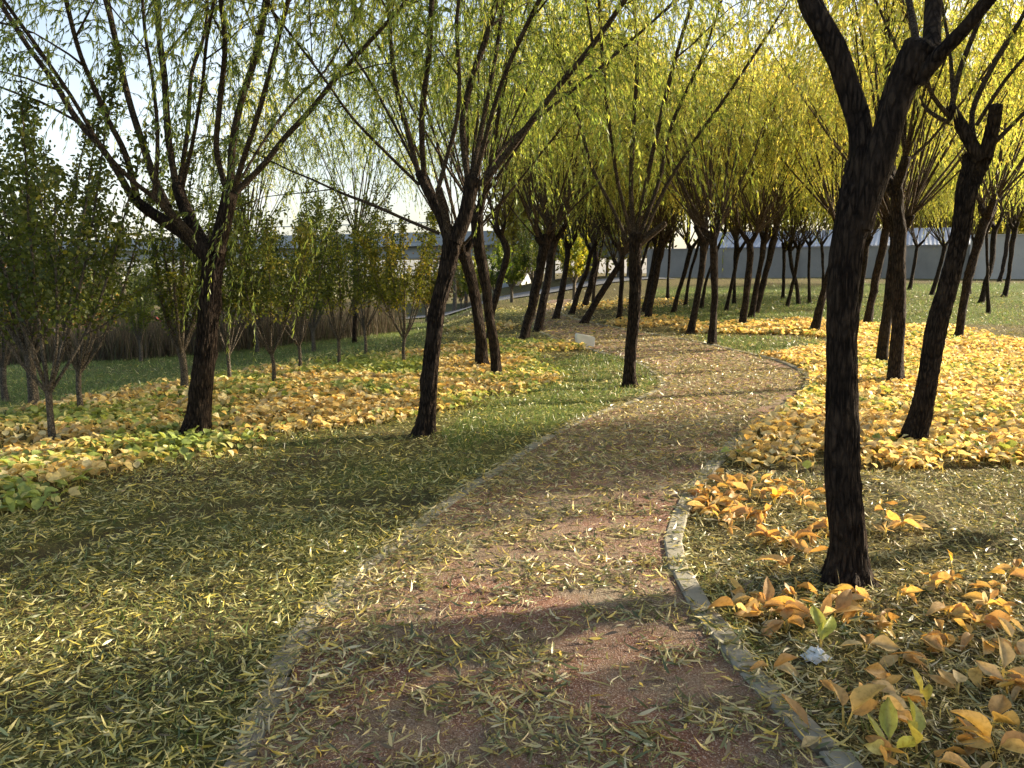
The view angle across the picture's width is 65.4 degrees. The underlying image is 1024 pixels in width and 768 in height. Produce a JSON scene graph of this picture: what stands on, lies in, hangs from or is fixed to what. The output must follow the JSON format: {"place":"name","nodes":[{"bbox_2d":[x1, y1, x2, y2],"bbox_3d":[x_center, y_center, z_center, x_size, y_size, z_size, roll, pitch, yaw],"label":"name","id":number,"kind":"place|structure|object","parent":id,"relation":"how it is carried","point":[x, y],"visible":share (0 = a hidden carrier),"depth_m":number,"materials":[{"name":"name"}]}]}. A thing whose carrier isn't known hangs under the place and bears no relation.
{"place":"outdoors","nodes":[
{"label":"outdoors","id":0,"kind":"place"},
{"bbox_2d":[98,188,136,322],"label":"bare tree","id":1,"kind":"object","parent":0,"point":[113,243],"visible":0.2,"depth_m":24.40,"materials":[{"name":"plant"}]},
{"bbox_2d":[0,273,1023,767],"bbox_3d":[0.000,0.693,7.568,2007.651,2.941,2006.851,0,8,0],"label":"ground","id":2,"kind":"structure","parent":0,"point":[354,499],"depth_m":4.50,"materials":[{"name":"yellow plant"}]},
{"bbox_2d":[0,232,24,401],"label":"young tree","id":3,"kind":"object","parent":2,"relation":"on","point":[5,353],"visible":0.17,"depth_m":13.96,"materials":[{"name":"green plant"}]},
{"bbox_2d":[0,99,116,404],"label":"young tree","id":4,"kind":"object","parent":2,"relation":"on","point":[22,345],"visible":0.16,"depth_m":8.79,"materials":[{"name":"green plant"}]},
{"bbox_2d":[0,23,162,439],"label":"young tree","id":5,"kind":"object","parent":2,"relation":"on","point":[19,301],"visible":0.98,"depth_m":6.90,"materials":[{"name":"green plant"}]},
{"bbox_2d":[0,92,193,407],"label":"young tree","id":6,"kind":"object","parent":2,"relation":"on","point":[79,365],"visible":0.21,"depth_m":8.16,"materials":[{"name":"green plant"}]},
{"bbox_2d":[117,252,162,360],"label":"young tree","id":7,"kind":"object","parent":2,"relation":"on","point":[147,308],"visible":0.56,"depth_m":20.52,"materials":[{"name":"green plant"}]},
{"bbox_2d":[134,135,231,393],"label":"young tree","id":8,"kind":"object","parent":2,"relation":"on","point":[178,307],"visible":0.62,"depth_m":9.57,"materials":[{"name":"green plant"}]},
{"bbox_2d":[0,300,416,364],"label":"reeds","id":9,"kind":"object","parent":2,"relation":"on","point":[118,343],"visible":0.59,"depth_m":23.07,"materials":[{"name":"green plant"}]},
{"bbox_2d":[164,165,281,376],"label":"young tree","id":10,"kind":"object","parent":2,"relation":"on","point":[234,313],"visible":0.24,"depth_m":10.61,"materials":[{"name":"green plant"}]},
{"bbox_2d":[114,33,374,343],"bbox_3d":[-7.630,-5.521,24.409,5.677,8.831,6.656,4,9,28],"label":"willow tree","id":11,"kind":"object","parent":2,"relation":"on","point":[266,111],"visible":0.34,"depth_m":23.65,"materials":[{"name":"green plant"}]},
{"bbox_2d":[223,222,283,351],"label":"young tree","id":12,"kind":"object","parent":2,"relation":"on","point":[257,349],"visible":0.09,"depth_m":22.89,"materials":[{"name":"green plant"}]},
{"bbox_2d":[3,234,514,332],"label":"shrubbery","id":13,"kind":"object","parent":2,"relation":"on","point":[454,291],"visible":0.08,"depth_m":49.79,"materials":[{"name":"plant"}]},
{"bbox_2d":[197,193,324,380],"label":"young tree","id":14,"kind":"object","parent":2,"relation":"on","point":[291,303],"visible":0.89,"depth_m":10.35,"materials":[{"name":"green plant"}]},
{"bbox_2d":[0,0,554,435],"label":"willow tree","id":15,"kind":"object","parent":2,"relation":"on","point":[199,404],"visible":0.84,"depth_m":7.15,"materials":[{"name":"green plant"}]},
{"bbox_2d":[205,166,351,365],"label":"young tree","id":16,"kind":"object","parent":2,"relation":"on","point":[309,306],"visible":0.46,"depth_m":11.91,"materials":[{"name":"green plant"}]},
{"bbox_2d":[0,337,590,515],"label":"plantain lily bed","id":17,"kind":"object","parent":2,"relation":"on","point":[520,357],"visible":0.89,"depth_m":8.38,"materials":[{"name":"yellow plant"}]},
{"bbox_2d":[281,230,346,351],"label":"young tree","id":18,"kind":"object","parent":2,"relation":"on","point":[313,323],"visible":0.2,"depth_m":22.92,"materials":[{"name":"green plant"}]},
{"bbox_2d":[2,218,668,291],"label":"viaduct","id":19,"kind":"object","parent":2,"relation":"on","point":[412,248],"visible":0.03,"depth_m":83.22,"materials":[{"name":"concrete"}]},
{"bbox_2d":[289,202,387,362],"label":"young tree","id":20,"kind":"object","parent":2,"relation":"on","point":[327,297],"visible":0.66,"depth_m":12.68,"materials":[{"name":"green plant"}]},
{"bbox_2d":[255,52,459,342],"bbox_3d":[-4.522,-5.953,25.327,6.232,9.369,6.956,0,8,0],"label":"willow tree","id":21,"kind":"object","parent":2,"relation":"on","point":[354,322],"visible":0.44,"depth_m":24.88,"materials":[{"name":"green plant"}]},
{"bbox_2d":[314,178,407,353],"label":"young tree","id":22,"kind":"object","parent":2,"relation":"on","point":[364,325],"visible":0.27,"depth_m":14.49,"materials":[{"name":"green plant"}]},
{"bbox_2d":[350,206,440,360],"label":"young tree","id":23,"kind":"object","parent":2,"relation":"on","point":[420,287],"visible":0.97,"depth_m":12.79,"materials":[{"name":"green plant"}]},
{"bbox_2d":[380,262,411,308],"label":"young tree","id":24,"kind":"object","parent":2,"relation":"on","point":[408,275],"visible":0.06,"depth_m":34.02,"materials":[{"name":"green plant"}]},
{"bbox_2d":[0,0,847,437],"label":"willow tree","id":25,"kind":"object","parent":2,"relation":"on","point":[452,240],"visible":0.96,"depth_m":7.14,"materials":[{"name":"green plant"}]},
{"bbox_2d":[411,261,437,321],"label":"young tree","id":26,"kind":"object","parent":2,"relation":"on","point":[426,305],"visible":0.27,"depth_m":37.60,"materials":[{"name":"green plant"}]},
{"bbox_2d":[457,281,464,308],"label":"young tree","id":27,"kind":"object","parent":2,"relation":"on","point":[460,293],"visible":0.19,"depth_m":69.41,"materials":[{"name":"green plant"}]},
{"bbox_2d":[458,256,481,294],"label":"young tree","id":28,"kind":"object","parent":2,"relation":"on","point":[464,282],"visible":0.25,"depth_m":32.53,"materials":[{"name":"green plant"}]},
{"bbox_2d":[286,0,673,365],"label":"willow tree","id":29,"kind":"object","parent":2,"relation":"on","point":[481,347],"visible":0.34,"depth_m":11.79,"materials":[{"name":"green plant"}]},
{"bbox_2d":[379,53,595,337],"bbox_3d":[-0.480,-3.831,16.619,3.738,6.094,4.382,3,8,20],"label":"willow tree","id":30,"kind":"object","parent":2,"relation":"on","point":[499,232],"visible":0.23,"depth_m":16.72,"materials":[{"name":"green plant"}]},
{"bbox_2d":[473,242,513,291],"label":"young tree","id":31,"kind":"object","parent":2,"relation":"on","point":[493,276],"visible":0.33,"depth_m":35.29,"materials":[{"name":"green plant"}]},
{"bbox_2d":[280,0,708,375],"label":"willow tree","id":32,"kind":"object","parent":2,"relation":"on","point":[480,256],"visible":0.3,"depth_m":11.29,"materials":[{"name":"green plant"}]},
{"bbox_2d":[0,290,1023,767],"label":"fallen leaves","id":33,"kind":"object","parent":2,"relation":"on","point":[422,658],"visible":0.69,"depth_m":3.79,"materials":[{"name":"yellow plant"}]},
{"bbox_2d":[495,239,533,302],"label":"young tree","id":34,"kind":"object","parent":2,"relation":"on","point":[515,277],"visible":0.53,"depth_m":38.13,"materials":[{"name":"green plant"}]},
{"bbox_2d":[514,201,544,282],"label":"young tree","id":35,"kind":"object","parent":2,"relation":"on","point":[528,251],"visible":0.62,"depth_m":38.29,"materials":[{"name":"green plant"}]},
{"bbox_2d":[397,0,681,331],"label":"willow tree","id":36,"kind":"object","parent":2,"relation":"on","point":[540,314],"visible":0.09,"depth_m":19.75,"materials":[{"name":"green plant"}]},
{"bbox_2d":[223,300,863,767],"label":"kerb","id":37,"kind":"structure","parent":2,"relation":"on","point":[695,592],"depth_m":3.43,"materials":[{"name":"stone"}]},
{"bbox_2d":[414,0,706,340],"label":"willow tree","id":38,"kind":"object","parent":2,"relation":"on","point":[544,241],"visible":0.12,"depth_m":17.66,"materials":[{"name":"green plant"}]},
{"bbox_2d":[443,297,698,333],"bbox_3d":[2.998,-2.245,25.069,6.390,0.690,13.192,3,9,23],"label":"plantain lily bed","id":39,"kind":"object","parent":2,"relation":"on","point":[657,319],"visible":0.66,"depth_m":22.30,"materials":[{"name":"yellow plant"}]},
{"bbox_2d":[491,78,654,318],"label":"willow tree","id":40,"kind":"object","parent":2,"relation":"on","point":[561,292],"visible":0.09,"depth_m":24.52,"materials":[{"name":"green plant"}]},
{"bbox_2d":[555,223,592,299],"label":"young tree","id":41,"kind":"object","parent":2,"relation":"on","point":[578,258],"visible":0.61,"depth_m":34.27,"materials":[{"name":"yellow plant"}]},
{"bbox_2d":[517,107,639,307],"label":"willow tree","id":42,"kind":"object","parent":2,"relation":"on","point":[589,289],"visible":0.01,"depth_m":29.26,"materials":[{"name":"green plant"}]},
{"bbox_2d":[541,146,616,301],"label":"willow tree","id":43,"kind":"object","parent":2,"relation":"on","point":[599,255],"visible":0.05,"depth_m":30.37,"materials":[{"name":"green plant"}]},
{"bbox_2d":[522,100,638,314],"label":"willow tree","id":44,"kind":"object","parent":2,"relation":"on","point":[591,250],"visible":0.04,"depth_m":26.54,"materials":[{"name":"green plant"}]},
{"bbox_2d":[575,333,594,346],"bbox_3d":[1.490,-0.857,16.278,0.393,0.359,0.160,-1,8,-9],"label":"stone sign","id":45,"kind":"object","parent":2,"relation":"on","point":[588,340],"visible":0.74,"depth_m":16.20,"materials":[{"name":"grey stone"}]},
{"bbox_2d":[544,91,698,319],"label":"willow tree","id":46,"kind":"object","parent":2,"relation":"on","point":[620,296],"visible":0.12,"depth_m":23.16,"materials":[{"name":"green plant"}]},
{"bbox_2d":[546,103,720,323],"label":"willow tree","id":47,"kind":"object","parent":2,"relation":"on","point":[587,316],"visible":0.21,"depth_m":22.51,"materials":[{"name":"green plant"}]},
{"bbox_2d":[571,94,715,311],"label":"willow tree","id":48,"kind":"object","parent":2,"relation":"on","point":[654,239],"visible":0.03,"depth_m":25.95,"materials":[{"name":"yellow plant"}]},
{"bbox_2d":[476,0,830,388],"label":"willow tree","id":49,"kind":"object","parent":2,"relation":"on","point":[637,239],"visible":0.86,"depth_m":10.22,"materials":[{"name":"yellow plant"}]},
{"bbox_2d":[608,175,703,267],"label":"willow tree","id":50,"kind":"object","parent":2,"relation":"on","point":[645,252],"visible":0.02,"depth_m":28.53,"materials":[{"name":"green plant"}]},
{"bbox_2d":[621,196,715,298],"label":"willow tree","id":51,"kind":"object","parent":2,"relation":"on","point":[667,296],"visible":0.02,"depth_m":30.83,"materials":[{"name":"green plant"}]},
{"bbox_2d":[571,52,798,318],"bbox_3d":[4.718,-5.508,22.539,6.494,7.543,6.688,0,8,0],"label":"willow tree","id":52,"kind":"object","parent":2,"relation":"on","point":[663,239],"visible":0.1,"depth_m":22.99,"materials":[{"name":"green plant"}]},
{"bbox_2d":[628,128,759,312],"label":"willow tree","id":53,"kind":"object","parent":2,"relation":"on","point":[690,247],"visible":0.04,"depth_m":25.52,"materials":[{"name":"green plant"}]},
{"bbox_2d":[668,191,750,283],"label":"willow tree","id":54,"kind":"object","parent":2,"relation":"on","point":[715,225],"visible":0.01,"depth_m":29.85,"materials":[{"name":"green plant"}]},
{"bbox_2d":[544,0,883,344],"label":"willow tree","id":55,"kind":"object","parent":2,"relation":"on","point":[711,236],"visible":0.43,"depth_m":15.90,"materials":[{"name":"green plant"}]},
{"bbox_2d":[667,121,766,304],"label":"willow tree","id":56,"kind":"object","parent":2,"relation":"on","point":[689,275],"visible":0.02,"depth_m":27.94,"materials":[{"name":"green plant"}]},
{"bbox_2d":[610,18,841,333],"bbox_3d":[4.593,-4.811,18.907,4.995,7.339,4.857,-4,9,-28],"label":"willow tree","id":57,"kind":"object","parent":2,"relation":"on","point":[704,243],"visible":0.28,"depth_m":18.66,"materials":[{"name":"green plant"}]},
{"bbox_2d":[690,136,787,307],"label":"willow tree","id":58,"kind":"object","parent":2,"relation":"on","point":[701,305],"visible":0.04,"depth_m":26.48,"materials":[{"name":"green plant"}]},
{"bbox_2d":[693,179,784,303],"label":"willow tree","id":59,"kind":"object","parent":2,"relation":"on","point":[734,289],"visible":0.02,"depth_m":27.96,"materials":[{"name":"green plant"}]},
{"bbox_2d":[664,124,814,310],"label":"willow tree","id":60,"kind":"object","parent":2,"relation":"on","point":[735,238],"visible":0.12,"depth_m":24.99,"materials":[{"name":"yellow plant"}]},
{"bbox_2d":[483,0,1023,288],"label":"treeline","id":61,"kind":"object","parent":2,"relation":"on","point":[510,234],"depth_m":65.01,"materials":[{"name":"green plant"}]},
{"bbox_2d":[671,46,846,316],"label":"willow tree","id":62,"kind":"object","parent":2,"relation":"on","point":[765,237],"visible":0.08,"depth_m":22.95,"materials":[{"name":"green plant"}]},
{"bbox_2d":[637,37,911,322],"bbox_3d":[6.527,-4.915,19.906,6.161,7.149,5.865,5,10,34],"label":"willow tree","id":63,"kind":"object","parent":2,"relation":"on","point":[759,227],"visible":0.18,"depth_m":20.26,"materials":[{"name":"green plant"}]},
{"bbox_2d":[714,162,839,304],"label":"willow tree","id":64,"kind":"object","parent":2,"relation":"on","point":[789,248],"visible":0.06,"depth_m":27.53,"materials":[{"name":"green plant"}]},
{"bbox_2d":[770,486,784,504],"bbox_3d":[1.683,0.725,5.067,0.076,0.140,0.147,6,10,35],"label":"plantain lily","id":65,"kind":"object","parent":2,"relation":"on","point":[776,494],"visible":0.98,"depth_m":5.07,"materials":[{"name":"yellow plant"}]},
{"bbox_2d":[713,53,844,312],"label":"willow tree","id":66,"kind":"object","parent":2,"relation":"on","point":[770,253],"visible":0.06,"depth_m":24.55,"materials":[{"name":"green plant"}]},
{"bbox_2d":[741,148,840,306],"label":"willow tree","id":67,"kind":"object","parent":2,"relation":"on","point":[799,246],"visible":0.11,"depth_m":26.50,"materials":[{"name":"green plant"}]},
{"bbox_2d":[750,154,833,297],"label":"willow tree","id":68,"kind":"object","parent":2,"relation":"on","point":[784,250],"visible":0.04,"depth_m":30.11,"materials":[{"name":"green plant"}]},
{"bbox_2d":[768,158,840,302],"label":"willow tree","id":69,"kind":"object","parent":2,"relation":"on","point":[809,244],"visible":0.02,"depth_m":28.11,"materials":[{"name":"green plant"}]},
{"bbox_2d":[646,245,969,278],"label":"perimeter wall","id":70,"kind":"structure","parent":2,"relation":"on","point":[928,259],"depth_m":50.52,"materials":[{"name":"grey concrete"}]},
{"bbox_2d":[800,646,831,664],"bbox_3d":[1.190,1.052,3.117,0.108,0.060,0.077,-2,8,-16],"label":"tissue","id":71,"kind":"object","parent":2,"relation":"on","point":[818,651],"visible":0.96,"depth_m":3.09,"materials":[{"name":"white paper"}]},
{"bbox_2d":[810,605,836,648],"bbox_3d":[1.282,1.003,3.286,0.106,0.134,0.160,3,8,20],"label":"plantain lily","id":72,"kind":"object","parent":2,"relation":"on","point":[827,627],"visible":0.98,"depth_m":3.25,"materials":[{"name":"green plant"}]},
{"bbox_2d":[782,182,878,286],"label":"willow tree","id":73,"kind":"object","parent":2,"relation":"on","point":[821,240],"visible":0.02,"depth_m":31.29,"materials":[{"name":"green plant"}]},
{"bbox_2d":[699,227,970,247],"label":"shed","id":74,"kind":"structure","parent":2,"relation":"on","point":[931,240],"depth_m":54.37,"materials":[{"name":"grey metal"}]},
{"bbox_2d":[701,2,982,330],"bbox_3d":[7.083,-4.784,18.073,5.982,7.452,6.284,3,8,19],"label":"willow tree","id":75,"kind":"object","parent":2,"relation":"on","point":[817,318],"visible":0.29,"depth_m":17.91,"materials":[{"name":"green plant"}]},
{"bbox_2d":[669,316,1023,474],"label":"plantain lily bed","id":76,"kind":"object","parent":2,"relation":"on","point":[988,357],"visible":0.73,"depth_m":8.80,"materials":[{"name":"yellow plant"}]},
{"bbox_2d":[683,468,1023,767],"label":"wilted leaves","id":77,"kind":"object","parent":2,"relation":"on","point":[793,611],"visible":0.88,"depth_m":3.43,"materials":[{"name":"orange plant"}]},
{"bbox_2d":[826,679,886,730],"bbox_3d":[1.123,1.069,2.621,0.190,0.180,0.198,4,9,26],"label":"plantain lily","id":78,"kind":"object","parent":2,"relation":"on","point":[862,702],"visible":0.98,"depth_m":2.64,"materials":[{"name":"orange plant"}]},
{"bbox_2d":[708,0,1023,382],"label":"willow tree","id":79,"kind":"object","parent":2,"relation":"on","point":[895,364],"visible":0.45,"depth_m":10.54,"materials":[{"name":"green plant"}]},
{"bbox_2d":[728,0,1023,359],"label":"willow tree","id":80,"kind":"object","parent":2,"relation":"on","point":[911,210],"visible":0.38,"depth_m":12.46,"materials":[{"name":"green plant"}]},
{"bbox_2d":[735,0,1023,446],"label":"willow tree","id":81,"kind":"object","parent":2,"relation":"on","point":[977,157],"visible":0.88,"depth_m":6.84,"materials":[{"name":"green plant"}]},
{"bbox_2d":[740,3,1020,323],"bbox_3d":[9.064,-5.434,20.090,6.797,8.121,6.804,0,8,0],"label":"willow tree","id":82,"kind":"object","parent":2,"relation":"on","point":[875,279],"visible":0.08,"depth_m":20.58,"materials":[{"name":"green plant"}]},
{"bbox_2d":[796,117,980,311],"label":"willow tree","id":83,"kind":"object","parent":2,"relation":"on","point":[869,238],"visible":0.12,"depth_m":24.11,"materials":[{"name":"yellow plant"}]},
{"bbox_2d":[864,696,915,757],"bbox_3d":[1.169,1.088,2.467,0.143,0.186,0.153,4,9,25],"label":"plantain lily","id":84,"kind":"object","parent":2,"relation":"on","point":[888,717],"visible":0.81,"depth_m":2.48,"materials":[{"name":"green plant"}]},
{"bbox_2d":[797,0,996,590],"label":"willow tree","id":85,"kind":"object","parent":2,"relation":"on","point":[873,152],"visible":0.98,"depth_m":3.66,"materials":[{"name":"brown plant"}]},
{"bbox_2d":[907,696,925,752],"bbox_3d":[1.280,1.097,2.527,0.059,0.154,0.130,4,9,26],"label":"plantain lily","id":86,"kind":"object","parent":2,"relation":"on","point":[917,725],"visible":0.98,"depth_m":2.52,"materials":[{"name":"green plant"}]},
{"bbox_2d":[877,173,955,289],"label":"willow tree","id":87,"kind":"object","parent":2,"relation":"on","point":[916,244],"visible":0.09,"depth_m":34.88,"materials":[{"name":"yellow plant"}]},
{"bbox_2d":[876,138,957,236],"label":"willow tree","id":88,"kind":"object","parent":2,"relation":"on","point":[933,188],"visible":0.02,"depth_m":29.13,"materials":[{"name":"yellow plant"}]},
{"bbox_2d":[838,129,998,227],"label":"willow tree","id":89,"kind":"object","parent":2,"relation":"on","point":[934,180],"visible":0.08,"depth_m":25.43,"materials":[{"name":"yellow plant"}]},
{"bbox_2d":[911,666,932,708],"bbox_3d":[1.423,1.072,2.782,0.039,0.145,0.089,-3,9,-21],"label":"plantain lily","id":90,"kind":"object","parent":2,"relation":"on","point":[926,691],"visible":1,"depth_m":2.77,"materials":[{"name":"green plant"}]},
{"bbox_2d":[933,579,943,596],"bbox_3d":[1.961,0.952,3.674,0.026,0.118,0.046,-7,11,-42],"label":"plantain lily","id":91,"kind":"object","parent":2,"relation":"on","point":[938,582],"visible":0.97,"depth_m":3.67,"materials":[{"name":"yellow plant"}]},
{"bbox_2d":[909,151,978,294],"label":"willow tree","id":92,"kind":"object","parent":2,"relation":"on","point":[943,244],"visible":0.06,"depth_m":32.04,"materials":[{"name":"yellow plant"}]},
{"bbox_2d":[947,549,952,569],"bbox_3d":[2.219,0.896,4.030,0.029,0.113,0.034,0,8,0],"label":"plantain lily","id":93,"kind":"object","parent":2,"relation":"on","point":[950,555],"visible":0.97,"depth_m":4.03,"materials":[{"name":"yellow plant"}]},
{"bbox_2d":[885,0,1023,336],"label":"willow tree","id":94,"kind":"object","parent":2,"relation":"on","point":[988,213],"visible":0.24,"depth_m":17.36,"materials":[{"name":"yellow plant"}]},
{"bbox_2d":[922,133,1023,296],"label":"willow tree","id":95,"kind":"object","parent":2,"relation":"on","point":[1013,225],"visible":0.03,"depth_m":31.02,"materials":[{"name":"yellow plant"}]},
{"bbox_2d":[929,78,1023,302],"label":"willow tree","id":96,"kind":"object","parent":2,"relation":"on","point":[982,296],"visible":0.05,"depth_m":28.43,"materials":[{"name":"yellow plant"}]},
{"bbox_2d":[932,97,1023,313],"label":"willow tree","id":97,"kind":"object","parent":2,"relation":"on","point":[988,307],"visible":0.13,"depth_m":24.30,"materials":[{"name":"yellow plant"}]},
{"bbox_2d":[934,151,1023,293],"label":"willow tree","id":98,"kind":"object","parent":2,"relation":"on","point":[972,233],"visible":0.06,"depth_m":32.46,"materials":[{"name":"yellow plant"}]},
{"bbox_2d":[950,709,1023,758],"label":"plantain lily","id":99,"kind":"object","parent":2,"relation":"on","point":[1013,740],"visible":0.97,"depth_m":2.50,"materials":[{"name":"orange plant"}]},
{"bbox_2d":[969,234,1023,278],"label":"perimeter wall","id":100,"kind":"structure","parent":2,"relation":"on","point":[1017,272],"depth_m":45.70,"materials":[{"name":"grey concrete"}]},
{"bbox_2d":[974,152,1023,281],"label":"willow tree","id":101,"kind":"object","parent":2,"relation":"on","point":[1006,249],"visible":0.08,"depth_m":41.39,"materials":[{"name":"yellow plant"}]},
{"bbox_2d":[975,49,1023,169],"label":"willow tree","id":102,"kind":"object","parent":2,"relation":"on","point":[1019,57],"visible":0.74,"depth_m":8.85,"materials":[{"name":"yellow plant"}]},
{"bbox_2d":[0,0,1023,275],"label":"sky","id":103,"kind":"structure","parent":0,"point":[135,86],"materials":[{"name":"white"}]},
{"bbox_2d":[397,277,675,318],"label":"road","id":104,"kind":"structure","parent":0,"point":[568,286],"depth_m":45.78,"materials":[{"name":"grey asphalt"}]},
{"bbox_2d":[249,299,827,767],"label":"path","id":105,"kind":"structure","parent":0,"point":[621,691],"depth_m":3.28,"materials":[{"name":"brown soil"}]}
]}

